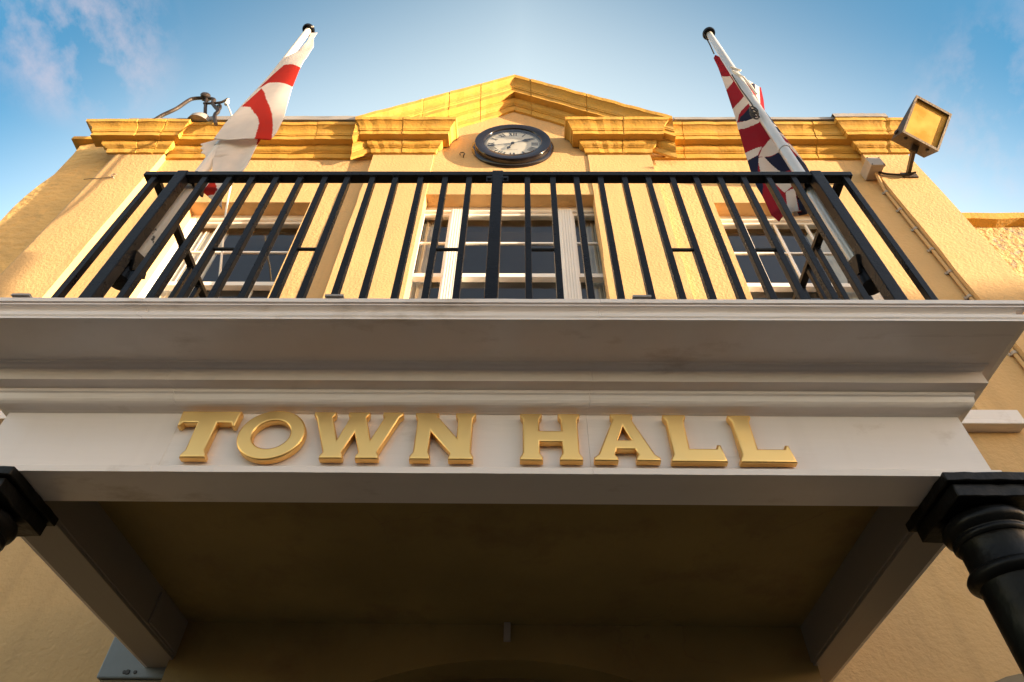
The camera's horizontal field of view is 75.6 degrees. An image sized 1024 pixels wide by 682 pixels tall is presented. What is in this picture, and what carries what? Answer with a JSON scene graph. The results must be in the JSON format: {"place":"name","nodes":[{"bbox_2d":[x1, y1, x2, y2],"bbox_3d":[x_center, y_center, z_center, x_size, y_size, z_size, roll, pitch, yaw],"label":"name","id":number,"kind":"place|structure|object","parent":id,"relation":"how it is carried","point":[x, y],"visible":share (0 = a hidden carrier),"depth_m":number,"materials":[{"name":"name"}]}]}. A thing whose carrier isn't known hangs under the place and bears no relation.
{"place":"outdoors","nodes":[
{"label":"outdoors","id":0,"kind":"place"},
{"bbox_2d":[0,0,1023,220],"label":"sky","id":1,"kind":"structure","parent":0,"point":[64,64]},
{"label":"ground","id":2,"kind":"structure","parent":0,"visible":0},
{"bbox_2d":[962,213,1023,279],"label":"neighbouring building","id":3,"kind":"structure","parent":2,"relation":"on","point":[1002,234],"depth_m":7.67,"materials":[{"name":"yellow paint"}]},
{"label":"pavement","id":4,"kind":"structure","parent":0,"visible":0},
{"bbox_2d":[0,75,1023,681],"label":"town hall","id":5,"kind":"structure","parent":4,"relation":"on","point":[876,535],"depth_m":2.99,"materials":[{"name":"yellow paint"}]},
{"bbox_2d":[84,173,116,179],"bbox_3d":[-4.709,-1.880,7.562,0.350,0.106,0.037,0,-47,1],"label":"wire hook","id":6,"kind":"object","parent":5,"relation":"attached to","point":[106,177],"visible":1,"depth_m":7.54,"materials":[{"name":"beige metal"}]},
{"bbox_2d":[97,637,165,681],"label":"alarm box","id":7,"kind":"object","parent":5,"relation":"attached to","point":[121,663],"visible":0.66,"depth_m":3.46,"materials":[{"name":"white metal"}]},
{"bbox_2d":[153,92,227,125],"bbox_3d":[-4.063,-2.881,8.479,0.932,0.905,0.316,0,-47,1],"label":"iron bracket","id":8,"kind":"object","parent":5,"relation":"attached to","point":[206,97],"visible":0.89,"depth_m":8.41,"materials":[{"name":"grey metal"}]},
{"bbox_2d":[218,98,231,297],"bbox_3d":[-2.661,-1.210,5.949,2.251,6.447,0.111,-15,-49,14],"label":"cord","id":9,"kind":"object","parent":8,"relation":"hanging from","point":[226,102],"visible":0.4,"depth_m":5.66,"materials":[{"name":"white fabric"}]},
{"bbox_2d":[177,411,243,461],"bbox_3d":[-1.125,0.347,2.410,0.223,0.215,0.033,0,-47,1],"label":"sign letter","id":10,"kind":"object","parent":5,"relation":"attached to","point":[207,425],"visible":1,"depth_m":2.43,"materials":[{"name":"gold metal"}]},
{"bbox_2d":[137,215,303,297],"bbox_3d":[-2.923,-0.319,6.357,1.560,3.140,0.178,0,-47,1],"label":"window","id":11,"kind":"structure","parent":5,"relation":"in","point":[201,243],"depth_m":7.00,"materials":[{"name":"white paint"}]},
{"bbox_2d":[237,411,306,463],"bbox_3d":[-0.874,0.349,2.406,0.244,0.229,0.033,0,-47,1],"label":"sign letter","id":12,"kind":"object","parent":5,"relation":"attached to","point":[289,447],"visible":1,"depth_m":2.38,"materials":[{"name":"gold metal"}]},
{"bbox_2d":[314,412,404,462],"bbox_3d":[-0.573,0.349,2.403,0.333,0.215,0.033,0,-47,1],"label":"sign letter","id":13,"kind":"object","parent":5,"relation":"attached to","point":[335,449],"visible":1,"depth_m":2.39,"materials":[{"name":"gold metal"}]},
{"bbox_2d":[409,413,475,463],"bbox_3d":[-0.247,0.352,2.398,0.225,0.215,0.033,0,-47,1],"label":"sign letter","id":14,"kind":"object","parent":5,"relation":"attached to","point":[457,449],"visible":1,"depth_m":2.38,"materials":[{"name":"gold metal"}]},
{"bbox_2d":[51,170,938,299],"bbox_3d":[-0.093,0.228,3.848,3.993,1.461,1.935,0,-47,1],"label":"balcony railing","id":15,"kind":"object","parent":5,"relation":"on","point":[103,280],"visible":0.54,"depth_m":3.34,"materials":[{"name":"black metal"}]},
{"bbox_2d":[112,23,314,290],"bbox_3d":[-1.846,-1.568,4.546,0.143,3.752,0.179,21,-50,-17],"label":"flagpole","id":16,"kind":"object","parent":15,"relation":"attached to","point":[140,254],"visible":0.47,"depth_m":3.62,"materials":[{"name":"white metal"}]},
{"bbox_2d":[200,33,316,208],"bbox_3d":[-1.731,-1.684,4.618,0.513,2.679,0.125,0,-47,1],"label":"flag","id":17,"kind":"object","parent":16,"relation":"attached to","point":[256,117],"visible":0.91,"depth_m":4.30,"materials":[{"name":"white fabric"}]},
{"bbox_2d":[702,27,878,295],"bbox_3d":[1.714,-1.488,4.471,0.143,3.652,0.198,-24,-52,21],"label":"flagpole","id":18,"kind":"object","parent":15,"relation":"attached to","point":[782,146],"visible":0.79,"depth_m":4.10,"materials":[{"name":"white gloss paint"},{"name":"black gloss paint"},{"name":"dark rope"}]},
{"bbox_2d":[714,55,809,220],"bbox_3d":[1.756,-1.599,4.761,0.445,2.617,0.098,0,-47,1],"label":"flag","id":19,"kind":"object","parent":18,"relation":"hanging from","point":[762,154],"visible":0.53,"depth_m":4.42,"materials":[{"name":"red fabric"}]},
{"bbox_2d":[452,678,554,681],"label":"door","id":20,"kind":"structure","parent":5,"relation":"in","point":[486,679],"depth_m":3.54,"materials":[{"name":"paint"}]},
{"bbox_2d":[408,207,605,298],"bbox_3d":[-0.001,-0.390,6.294,2.325,3.210,0.215,0,-47,1],"label":"window","id":21,"kind":"structure","parent":5,"relation":"in","point":[572,277],"depth_m":6.84,"materials":[{"name":"white paint"}]},
{"bbox_2d":[472,124,553,167],"bbox_3d":[0.010,-2.396,8.050,1.000,1.000,0.104,0,-47,1],"label":"clock","id":22,"kind":"object","parent":5,"relation":"attached to","point":[512,146],"depth_m":7.98,"materials":[{"name":"black"}]},
{"bbox_2d":[520,414,582,464],"bbox_3d":[0.140,0.354,2.392,0.221,0.215,0.033,0,-47,1],"label":"sign letter","id":23,"kind":"object","parent":5,"relation":"attached to","point":[566,438],"visible":1,"depth_m":2.37,"materials":[{"name":"gold metal"}]},
{"bbox_2d":[594,414,660,465],"bbox_3d":[0.405,0.355,2.389,0.232,0.215,0.033,0,-47,1],"label":"sign letter","id":24,"kind":"object","parent":5,"relation":"attached to","point":[635,443],"visible":1,"depth_m":2.35,"materials":[{"name":"gold metal"}]},
{"bbox_2d":[661,415,727,466],"bbox_3d":[0.655,0.358,2.384,0.196,0.215,0.033,0,-47,1],"label":"sign letter","id":25,"kind":"object","parent":5,"relation":"attached to","point":[683,453],"visible":1,"depth_m":2.33,"materials":[{"name":"gold metal"}]},
{"bbox_2d":[726,416,797,466],"bbox_3d":[0.895,0.359,2.380,0.196,0.215,0.033,0,-47,1],"label":"sign letter","id":26,"kind":"object","parent":5,"relation":"attached to","point":[751,454],"visible":1,"depth_m":2.32,"materials":[{"name":"gold metal"}]},
{"bbox_2d":[719,216,883,299],"bbox_3d":[2.877,-0.298,6.287,1.560,3.140,0.178,0,-47,1],"label":"window","id":27,"kind":"structure","parent":5,"relation":"in","point":[750,222],"depth_m":6.95,"materials":[{"name":"white paint"}]},
{"bbox_2d":[860,157,885,180],"bbox_3d":[4.128,-1.971,7.563,0.164,0.184,0.208,0,-47,1],"label":"junction box","id":28,"kind":"object","parent":5,"relation":"attached to","point":[871,166],"visible":0.96,"depth_m":7.52,"materials":[{"name":"grey plastic"}]},
{"bbox_2d":[879,95,951,177],"bbox_3d":[4.495,-2.260,7.444,0.496,0.558,0.847,23,-51,-19],"label":"floodlight","id":29,"kind":"object","parent":5,"relation":"attached to","point":[921,128],"visible":1,"depth_m":7.35,"materials":[{"name":"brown metal"}]},
{"bbox_2d":[875,172,1023,367],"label":"conduit","id":30,"kind":"object","parent":5,"relation":"attached to","point":[1013,352],"visible":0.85,"depth_m":6.48,"materials":[{"name":"grey yellow-cream paint"}]},
{"bbox_2d":[995,674,1023,681],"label":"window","id":31,"kind":"structure","parent":5,"relation":"in","point":[1018,677],"depth_m":3.56,"materials":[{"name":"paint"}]}
]}

